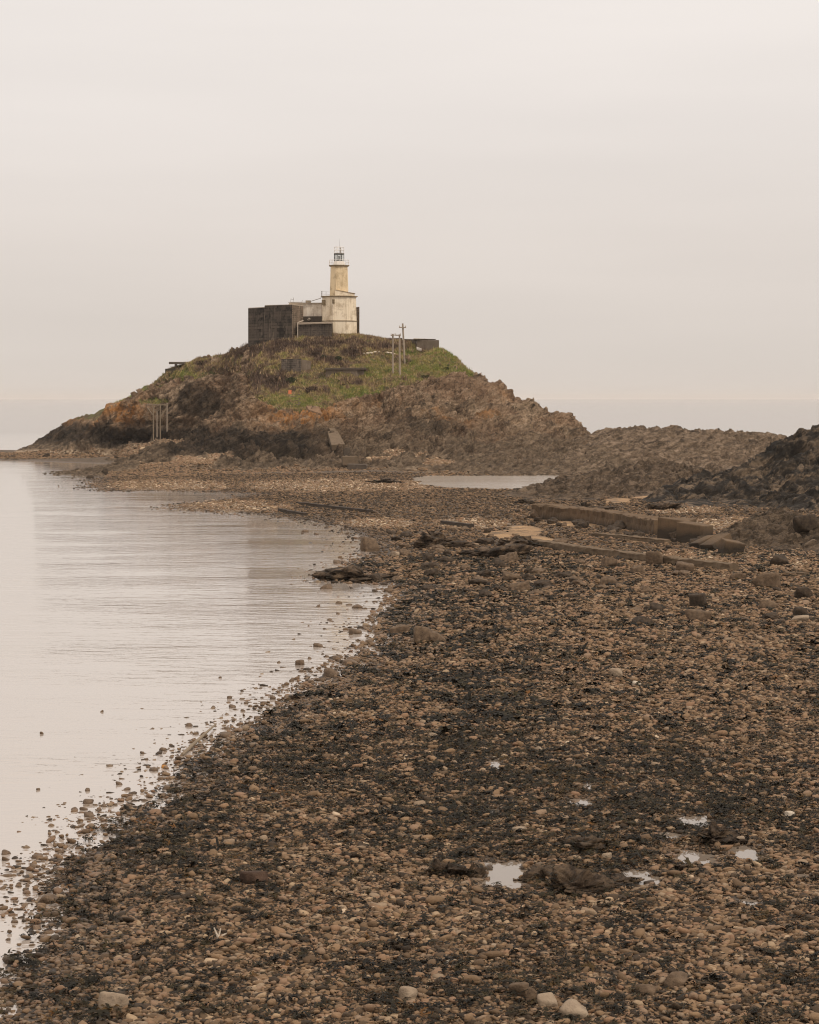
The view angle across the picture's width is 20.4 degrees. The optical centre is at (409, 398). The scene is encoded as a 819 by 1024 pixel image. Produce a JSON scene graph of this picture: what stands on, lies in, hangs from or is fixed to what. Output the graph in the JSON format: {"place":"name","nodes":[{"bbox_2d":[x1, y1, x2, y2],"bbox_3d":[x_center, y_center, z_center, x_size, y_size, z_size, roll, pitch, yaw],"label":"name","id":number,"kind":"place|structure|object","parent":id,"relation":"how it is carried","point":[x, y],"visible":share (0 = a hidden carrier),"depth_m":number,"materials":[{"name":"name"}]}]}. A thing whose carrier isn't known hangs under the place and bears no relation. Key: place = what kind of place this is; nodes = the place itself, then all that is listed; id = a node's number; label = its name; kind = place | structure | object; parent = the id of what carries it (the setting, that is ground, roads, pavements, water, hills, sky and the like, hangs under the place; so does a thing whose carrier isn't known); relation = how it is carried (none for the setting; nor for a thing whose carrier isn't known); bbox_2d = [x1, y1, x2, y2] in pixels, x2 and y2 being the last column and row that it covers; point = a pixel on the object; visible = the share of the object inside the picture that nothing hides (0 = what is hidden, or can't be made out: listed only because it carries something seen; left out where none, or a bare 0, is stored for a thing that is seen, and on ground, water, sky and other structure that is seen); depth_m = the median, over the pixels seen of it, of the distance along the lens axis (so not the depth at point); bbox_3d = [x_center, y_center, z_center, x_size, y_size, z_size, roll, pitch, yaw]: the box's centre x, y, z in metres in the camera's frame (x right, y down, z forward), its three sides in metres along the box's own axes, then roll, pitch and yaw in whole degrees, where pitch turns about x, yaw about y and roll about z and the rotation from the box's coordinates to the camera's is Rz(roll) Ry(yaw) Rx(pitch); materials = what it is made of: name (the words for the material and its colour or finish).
{"place":"outdoors","nodes":[
{"label":"outdoors","id":0,"kind":"place"},
{"bbox_2d":[0,335,634,479],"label":"hill","id":1,"kind":"structure","parent":0,"point":[476,423],"depth_m":398.12,"materials":[{"name":"stone"}]},
{"bbox_2d":[165,362,185,376],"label":"searchlight shelter","id":2,"kind":"object","parent":1,"relation":"on","point":[172,369],"visible":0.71,"depth_m":462.65,"materials":[{"name":"concrete"}]},
{"bbox_2d":[93,332,473,420],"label":"grass","id":3,"kind":"structure","parent":1,"relation":"on","point":[264,353],"depth_m":421.69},
{"bbox_2d":[281,359,310,371],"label":"ruined wall","id":4,"kind":"structure","parent":1,"relation":"on","point":[294,365],"depth_m":417.70,"materials":[{"name":"stone"}]},
{"bbox_2d":[248,304,358,346],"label":"fort","id":5,"kind":"structure","parent":1,"relation":"on","point":[268,323],"depth_m":434.72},
{"bbox_2d":[288,298,321,321],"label":"keepers house","id":6,"kind":"structure","parent":1,"relation":"on","point":[312,312],"depth_m":439.25,"materials":[{"name":"concrete"}]},
{"bbox_2d":[306,406,321,416],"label":"concrete ledge","id":7,"kind":"object","parent":1,"relation":"on","point":[316,410],"visible":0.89,"depth_m":398.79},
{"bbox_2d":[297,320,331,337],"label":"stone shed","id":8,"kind":"structure","parent":1,"relation":"on","point":[316,329],"depth_m":431.69,"materials":[{"name":"concrete"}]},
{"bbox_2d":[328,428,344,450],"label":"leaning slab","id":9,"kind":"structure","parent":1,"relation":"on","point":[335,439],"depth_m":384.70,"materials":[{"name":"stone"}]},
{"bbox_2d":[321,246,357,333],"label":"lighthouse","id":10,"kind":"object","parent":1,"relation":"on","point":[339,307],"visible":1,"depth_m":436.07,"materials":[{"name":"white paint"}]},
{"bbox_2d":[325,368,366,377],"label":"pillbox","id":11,"kind":"structure","parent":1,"relation":"on","point":[353,371],"depth_m":415.39,"materials":[{"name":"concrete"}]},
{"bbox_2d":[391,334,394,373],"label":"telegraph pole","id":12,"kind":"object","parent":1,"relation":"on","point":[392,335],"visible":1,"depth_m":415.71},
{"bbox_2d":[395,333,400,374],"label":"telegraph pole","id":13,"kind":"object","parent":1,"relation":"on","point":[399,335],"visible":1,"depth_m":414.96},
{"bbox_2d":[399,323,405,363],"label":"telegraph pole","id":14,"kind":"object","parent":1,"relation":"on","point":[402,327],"visible":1,"depth_m":421.48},
{"bbox_2d":[405,338,438,350],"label":"gun battery","id":15,"kind":"object","parent":1,"relation":"on","point":[428,344],"visible":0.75,"depth_m":429.29,"materials":[{"name":"concrete"}]},
{"bbox_2d":[0,399,818,1017],"bbox_3d":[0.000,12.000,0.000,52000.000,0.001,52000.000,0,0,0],"label":"sea","id":16,"kind":"structure","parent":0,"point":[128,613],"depth_m":124.53,"materials":[{"name":"liquid"}]},
{"bbox_2d":[0,450,818,1023],"bbox_3d":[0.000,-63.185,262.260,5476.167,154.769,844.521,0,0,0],"label":"beach","id":17,"kind":"structure","parent":0,"point":[528,530],"depth_m":72.33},
{"bbox_2d":[38,893,57,903],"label":"shore stone","id":18,"kind":"object","parent":17,"relation":"on","point":[47,898],"visible":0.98,"depth_m":53.98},
{"bbox_2d":[98,991,128,1010],"bbox_3d":[-5.766,11.821,44.366,0.597,0.510,0.417,0,0,0],"label":"boulder","id":19,"kind":"object","parent":17,"relation":"on","point":[111,999],"visible":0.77,"depth_m":44.23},
{"bbox_2d":[180,723,216,755],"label":"driftwood pole","id":20,"kind":"object","parent":17,"relation":"on","point":[188,748],"visible":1,"depth_m":78.76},
{"bbox_2d":[0,438,470,476],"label":"shingle","id":21,"kind":"object","parent":17,"relation":"on","point":[168,468],"visible":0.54,"depth_m":363.97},
{"bbox_2d":[146,403,167,441],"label":"landing frame","id":22,"kind":"object","parent":21,"relation":"on","point":[166,409],"visible":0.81,"depth_m":436.73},
{"bbox_2d":[342,456,357,465],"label":"concrete block","id":23,"kind":"structure","parent":21,"relation":"on","point":[346,460],"depth_m":364.79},
{"bbox_2d":[347,464,366,469],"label":"concrete block","id":24,"kind":"structure","parent":21,"relation":"on","point":[356,466],"depth_m":356.71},
{"bbox_2d":[240,870,267,883],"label":"boulder","id":25,"kind":"object","parent":17,"relation":"on","point":[249,876],"visible":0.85,"depth_m":55.42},
{"bbox_2d":[278,508,307,515],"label":"groyne beam","id":26,"kind":"structure","parent":17,"relation":"on","point":[292,511],"depth_m":234.03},
{"bbox_2d":[323,668,338,676],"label":"shore stone","id":27,"kind":"object","parent":17,"relation":"on","point":[330,672],"visible":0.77,"depth_m":97.84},
{"bbox_2d":[296,502,372,512],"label":"groyne beam","id":28,"kind":"structure","parent":17,"relation":"on","point":[333,507],"depth_m":240.17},
{"bbox_2d":[311,564,398,583],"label":"weedy rock","id":29,"kind":"object","parent":17,"relation":"on","point":[350,571],"visible":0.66,"depth_m":149.55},
{"bbox_2d":[360,537,379,551],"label":"boulder","id":30,"kind":"object","parent":17,"relation":"on","point":[367,544],"visible":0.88,"depth_m":178.16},
{"bbox_2d":[365,476,401,482],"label":"weedy rock","id":31,"kind":"object","parent":17,"relation":"on","point":[383,479],"visible":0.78,"depth_m":308.26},
{"bbox_2d":[389,624,409,634],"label":"boulder","id":32,"kind":"object","parent":17,"relation":"on","point":[400,628],"visible":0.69,"depth_m":115.53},
{"bbox_2d":[398,986,417,1000],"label":"boulder","id":33,"kind":"object","parent":17,"relation":"on","point":[408,991],"visible":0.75,"depth_m":44.44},
{"bbox_2d":[0,831,818,1023],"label":"shingle","id":34,"kind":"object","parent":17,"relation":"on","point":[282,986],"visible":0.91,"depth_m":49.47,"materials":[{"name":"gravel"}]},
{"bbox_2d":[0,720,818,1023],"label":"seaweed","id":35,"kind":"object","parent":17,"relation":"on","point":[634,801],"visible":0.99,"depth_m":59.42,"materials":[{"name":"plant"}]},
{"bbox_2d":[0,548,818,1023],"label":"shingle","id":36,"kind":"object","parent":17,"relation":"on","point":[430,900],"visible":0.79,"depth_m":73.54,"materials":[{"name":"gravel"}]},
{"bbox_2d":[17,671,818,852],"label":"shingle","id":37,"kind":"object","parent":17,"relation":"on","point":[334,816],"visible":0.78,"depth_m":74.45,"materials":[{"name":"gravel"}]},
{"bbox_2d":[413,626,432,642],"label":"boulder","id":38,"kind":"object","parent":17,"relation":"on","point":[422,633],"visible":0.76,"depth_m":110.75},
{"bbox_2d":[420,562,440,568],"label":"boulder","id":39,"kind":"object","parent":17,"relation":"on","point":[428,565],"visible":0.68,"depth_m":157.02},
{"bbox_2d":[424,568,439,575],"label":"boulder","id":40,"kind":"object","parent":17,"relation":"on","point":[435,571],"visible":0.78,"depth_m":151.40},
{"bbox_2d":[429,630,445,641],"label":"boulder","id":41,"kind":"object","parent":17,"relation":"on","point":[434,636],"visible":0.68,"depth_m":110.75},
{"bbox_2d":[58,471,818,557],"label":"shingle","id":42,"kind":"object","parent":17,"relation":"on","point":[397,489],"visible":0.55,"depth_m":243.16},
{"bbox_2d":[413,529,477,548],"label":"weedy rock","id":43,"kind":"object","parent":17,"relation":"on","point":[430,541],"visible":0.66,"depth_m":179.52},
{"bbox_2d":[425,859,467,878],"bbox_3d":[0.937,11.684,55.744,1.097,0.722,1.195,0,0,0],"label":"weedy rock","id":44,"kind":"object","parent":17,"relation":"on","point":[438,865],"visible":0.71,"depth_m":55.56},
{"bbox_2d":[440,520,473,527],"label":"groyne beam","id":45,"kind":"structure","parent":17,"relation":"on","point":[454,523],"depth_m":207.53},
{"bbox_2d":[467,863,485,877],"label":"weedy rock","id":46,"kind":"object","parent":17,"relation":"on","point":[479,871],"visible":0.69,"depth_m":55.53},
{"bbox_2d":[468,579,488,584],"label":"boulder","id":47,"kind":"object","parent":17,"relation":"on","point":[476,581],"visible":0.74,"depth_m":144.02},
{"bbox_2d":[475,538,493,544],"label":"boulder","id":48,"kind":"object","parent":17,"relation":"on","point":[486,541],"visible":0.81,"depth_m":182.12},
{"bbox_2d":[476,570,492,576],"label":"boulder","id":49,"kind":"object","parent":17,"relation":"on","point":[484,573],"visible":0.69,"depth_m":149.96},
{"bbox_2d":[456,543,533,556],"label":"weedy rock","id":50,"kind":"object","parent":17,"relation":"on","point":[520,549],"visible":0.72,"depth_m":167.66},
{"bbox_2d":[494,558,507,567],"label":"boulder","id":51,"kind":"object","parent":17,"relation":"on","point":[498,562],"visible":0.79,"depth_m":156.99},
{"bbox_2d":[482,859,526,888],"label":"tide pool","id":52,"kind":"structure","parent":17,"relation":"on","point":[503,874],"depth_m":56.11,"materials":[{"name":"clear liquid"}]},
{"bbox_2d":[498,551,518,561],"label":"boulder","id":53,"kind":"object","parent":17,"relation":"on","point":[511,556],"visible":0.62,"depth_m":161.85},
{"bbox_2d":[502,571,521,579],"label":"boulder","id":54,"kind":"object","parent":17,"relation":"on","point":[509,575],"visible":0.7,"depth_m":146.48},
{"bbox_2d":[508,982,528,996],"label":"boulder","id":55,"kind":"object","parent":17,"relation":"on","point":[519,987],"visible":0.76,"depth_m":44.52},
{"bbox_2d":[497,536,541,546],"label":"weedy rock","id":56,"kind":"object","parent":17,"relation":"on","point":[511,541],"visible":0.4,"depth_m":176.84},
{"bbox_2d":[508,581,530,590],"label":"boulder","id":57,"kind":"object","parent":17,"relation":"on","point":[521,586],"visible":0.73,"depth_m":138.68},
{"bbox_2d":[313,476,738,893],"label":"seaweed","id":58,"kind":"object","parent":17,"relation":"on","point":[550,878],"visible":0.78,"depth_m":56.05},
{"bbox_2d":[239,548,818,740],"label":"seaweed","id":59,"kind":"object","parent":17,"relation":"on","point":[507,716],"visible":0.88,"depth_m":102.14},
{"bbox_2d":[526,987,536,1002],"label":"stone","id":60,"kind":"object","parent":17,"relation":"on","point":[531,993],"visible":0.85,"depth_m":44.11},
{"bbox_2d":[251,549,818,685],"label":"shingle","id":61,"kind":"object","parent":17,"relation":"on","point":[814,623],"visible":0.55,"depth_m":116.06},
{"bbox_2d":[518,863,554,881],"bbox_3d":[3.227,11.635,55.181,1.102,0.524,1.517,0,0,-24],"label":"weedy rock","id":62,"kind":"object","parent":17,"relation":"on","point":[537,870],"visible":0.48,"depth_m":55.15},
{"bbox_2d":[532,579,551,586],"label":"boulder","id":63,"kind":"object","parent":17,"relation":"on","point":[539,582],"visible":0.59,"depth_m":141.71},
{"bbox_2d":[537,992,557,1007],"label":"boulder","id":64,"kind":"object","parent":17,"relation":"on","point":[547,999],"visible":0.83,"depth_m":43.75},
{"bbox_2d":[552,571,571,577],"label":"boulder","id":65,"kind":"object","parent":17,"relation":"on","point":[563,574],"visible":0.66,"depth_m":147.13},
{"bbox_2d":[559,998,588,1019],"bbox_3d":[3.113,11.656,43.160,0.566,0.457,0.517,0,0,0],"label":"boulder","id":66,"kind":"object","parent":17,"relation":"on","point":[574,1007],"visible":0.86,"depth_m":42.99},
{"bbox_2d":[569,798,592,805],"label":"tide pool","id":67,"kind":"structure","parent":17,"relation":"on","point":[583,801],"depth_m":65.57,"materials":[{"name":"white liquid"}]},
{"bbox_2d":[532,504,630,525],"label":"sea wall","id":68,"kind":"structure","parent":17,"relation":"on","point":[599,516],"depth_m":211.51,"materials":[{"name":"concrete"}]},
{"bbox_2d":[550,863,614,896],"bbox_3d":[4.141,11.617,53.873,1.623,1.058,1.955,0,0,0],"label":"weedy rock","id":69,"kind":"object","parent":17,"relation":"on","point":[566,874],"visible":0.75,"depth_m":53.59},
{"bbox_2d":[558,834,606,851],"bbox_3d":[4.464,11.580,58.509,1.240,0.623,1.655,0,0,0],"label":"weedy rock","id":70,"kind":"object","parent":17,"relation":"on","point":[579,843],"visible":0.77,"depth_m":58.38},
{"bbox_2d":[573,502,615,508],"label":"weedy rock","id":71,"kind":"object","parent":17,"relation":"on","point":[587,505],"visible":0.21,"depth_m":232.76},
{"bbox_2d":[599,576,616,583],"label":"boulder","id":72,"kind":"object","parent":17,"relation":"on","point":[607,579],"visible":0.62,"depth_m":141.66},
{"bbox_2d":[601,557,617,565],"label":"boulder","id":73,"kind":"object","parent":17,"relation":"on","point":[605,561],"visible":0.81,"depth_m":156.32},
{"bbox_2d":[497,458,726,500],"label":"rock mound","id":74,"kind":"object","parent":17,"relation":"on","point":[645,478],"visible":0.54,"depth_m":274.76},
{"bbox_2d":[609,668,622,676],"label":"boulder","id":75,"kind":"object","parent":17,"relation":"on","point":[616,672],"visible":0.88,"depth_m":94.87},
{"bbox_2d":[612,520,625,528],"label":"boulder","id":76,"kind":"object","parent":17,"relation":"on","point":[619,524],"visible":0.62,"depth_m":198.27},
{"bbox_2d":[607,873,644,888],"bbox_3d":[4.957,11.661,54.443,1.316,0.425,1.676,0,0,11],"label":"weedy rock","id":77,"kind":"object","parent":17,"relation":"on","point":[616,876],"visible":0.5,"depth_m":54.41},
{"bbox_2d":[591,532,670,543],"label":"wall","id":78,"kind":"structure","parent":17,"relation":"on","point":[637,538],"depth_m":182.93,"materials":[{"name":"concrete"}]},
{"bbox_2d":[531,538,738,570],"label":"wall","id":79,"kind":"structure","parent":17,"relation":"on","point":[672,559],"depth_m":162.26,"materials":[{"name":"concrete"}]},
{"bbox_2d":[614,512,657,534],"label":"sea wall","id":80,"kind":"structure","parent":17,"relation":"on","point":[642,523],"depth_m":195.13,"materials":[{"name":"concrete"}]},
{"bbox_2d":[630,565,644,573],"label":"boulder","id":81,"kind":"object","parent":17,"relation":"on","point":[638,568],"visible":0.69,"depth_m":150.28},
{"bbox_2d":[622,869,659,884],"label":"tide pool","id":82,"kind":"structure","parent":17,"relation":"on","point":[635,873],"depth_m":55.51,"materials":[{"name":"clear liquid"}]},
{"bbox_2d":[632,616,652,623],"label":"boulder","id":83,"kind":"object","parent":17,"relation":"on","point":[640,619],"visible":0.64,"depth_m":116.86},
{"bbox_2d":[635,984,656,995],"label":"boulder","id":84,"kind":"object","parent":17,"relation":"on","point":[648,988],"visible":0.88,"depth_m":44.58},
{"bbox_2d":[645,551,662,564],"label":"boulder","id":85,"kind":"object","parent":17,"relation":"on","point":[653,557],"visible":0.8,"depth_m":157.04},
{"bbox_2d":[650,602,662,610],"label":"boulder","id":86,"kind":"object","parent":17,"relation":"on","point":[654,606],"visible":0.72,"depth_m":124.45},
{"bbox_2d":[647,502,681,509],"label":"weedy rock","id":87,"kind":"object","parent":17,"relation":"on","point":[659,506],"visible":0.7,"depth_m":230.51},
{"bbox_2d":[664,971,687,988],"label":"boulder","id":88,"kind":"object","parent":17,"relation":"on","point":[676,978],"visible":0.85,"depth_m":45.18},
{"bbox_2d":[657,517,696,538],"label":"sea wall block","id":89,"kind":"structure","parent":17,"relation":"on","point":[667,526],"depth_m":184.84,"materials":[{"name":"concrete"}]},
{"bbox_2d":[671,860,688,870],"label":"weedy rock","id":90,"kind":"object","parent":17,"relation":"on","point":[679,867],"visible":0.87,"depth_m":55.64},
{"bbox_2d":[675,561,693,571],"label":"boulder","id":91,"kind":"object","parent":17,"relation":"on","point":[681,565],"visible":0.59,"depth_m":150.85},
{"bbox_2d":[677,813,710,825],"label":"tide pool","id":92,"kind":"structure","parent":17,"relation":"on","point":[692,819],"depth_m":62.25,"materials":[{"name":"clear liquid"}]},
{"bbox_2d":[676,521,712,542],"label":"sea wall block","id":93,"kind":"structure","parent":17,"relation":"on","point":[686,531],"depth_m":179.71,"materials":[{"name":"concrete"}]},
{"bbox_2d":[676,849,716,864],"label":"tide pool","id":94,"kind":"structure","parent":17,"relation":"on","point":[692,855],"depth_m":57.57,"materials":[{"name":"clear liquid"}]},
{"bbox_2d":[689,593,706,605],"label":"boulder","id":95,"kind":"object","parent":17,"relation":"on","point":[696,599],"visible":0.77,"depth_m":126.34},
{"bbox_2d":[685,609,711,620],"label":"boulder","id":96,"kind":"object","parent":17,"relation":"on","point":[695,614],"visible":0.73,"depth_m":118.42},
{"bbox_2d":[689,535,714,547],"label":"sea wall block","id":97,"kind":"structure","parent":17,"relation":"on","point":[697,543],"depth_m":174.30,"materials":[{"name":"concrete"}]},
{"bbox_2d":[700,533,732,550],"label":"sea wall block","id":98,"kind":"structure","parent":17,"relation":"on","point":[713,542],"depth_m":170.66,"materials":[{"name":"concrete"}]},
{"bbox_2d":[694,820,747,846],"bbox_3d":[8.095,11.436,59.188,1.410,0.879,2.013,0,0,0],"label":"weedy rock","id":99,"kind":"object","parent":17,"relation":"on","point":[713,833],"visible":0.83,"depth_m":58.83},
{"bbox_2d":[642,424,818,510],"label":"rock bluff","id":100,"kind":"structure","parent":17,"relation":"on","point":[781,472],"depth_m":253.08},
{"bbox_2d":[718,538,745,553],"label":"sea wall block","id":101,"kind":"object","parent":17,"relation":"on","point":[729,546],"depth_m":166.43,"materials":[{"name":"concrete"}]},
{"bbox_2d":[730,572,746,579],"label":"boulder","id":102,"kind":"object","parent":17,"relation":"on","point":[735,575],"visible":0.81,"depth_m":143.63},
{"bbox_2d":[722,844,760,860],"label":"tide pool","id":103,"kind":"structure","parent":17,"relation":"on","point":[744,851],"depth_m":57.73,"materials":[{"name":"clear liquid"}]},
{"bbox_2d":[752,572,780,587],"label":"boulder","id":104,"kind":"object","parent":17,"relation":"on","point":[770,579],"visible":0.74,"depth_m":137.26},
{"bbox_2d":[715,505,818,553],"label":"rock hump","id":105,"kind":"object","parent":17,"relation":"on","point":[772,526],"visible":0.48,"depth_m":178.58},
{"bbox_2d":[793,514,817,532],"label":"boulder","id":106,"kind":"object","parent":105,"relation":"on","point":[804,523],"visible":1,"depth_m":176.48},
{"bbox_2d":[758,600,777,608],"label":"boulder","id":107,"kind":"object","parent":17,"relation":"on","point":[765,603],"visible":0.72,"depth_m":124.34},
{"bbox_2d":[770,555,788,564],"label":"boulder","id":108,"kind":"object","parent":17,"relation":"on","point":[778,559],"visible":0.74,"depth_m":154.58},
{"bbox_2d":[791,615,808,621],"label":"boulder","id":109,"kind":"object","parent":17,"relation":"on","point":[798,618],"visible":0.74,"depth_m":116.35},
{"bbox_2d":[793,606,807,614],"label":"boulder","id":110,"kind":"object","parent":17,"relation":"on","point":[798,610],"visible":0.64,"depth_m":119.41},
{"bbox_2d":[794,586,812,597],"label":"boulder","id":111,"kind":"object","parent":17,"relation":"on","point":[803,591],"visible":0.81,"depth_m":130.28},
{"bbox_2d":[0,0,818,398],"label":"sky","id":112,"kind":"structure","parent":0,"point":[575,199],"materials":[{"name":"white"}]},
{"bbox_2d":[413,475,558,488],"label":"lagoon pool","id":113,"kind":"structure","parent":0,"point":[492,482],"depth_m":316.42,"materials":[{"name":"beige liquid"}]},
{"bbox_2d":[521,425,786,473],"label":"rock reef","id":114,"kind":"object","parent":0,"point":[729,448],"visible":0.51,"depth_m":373.15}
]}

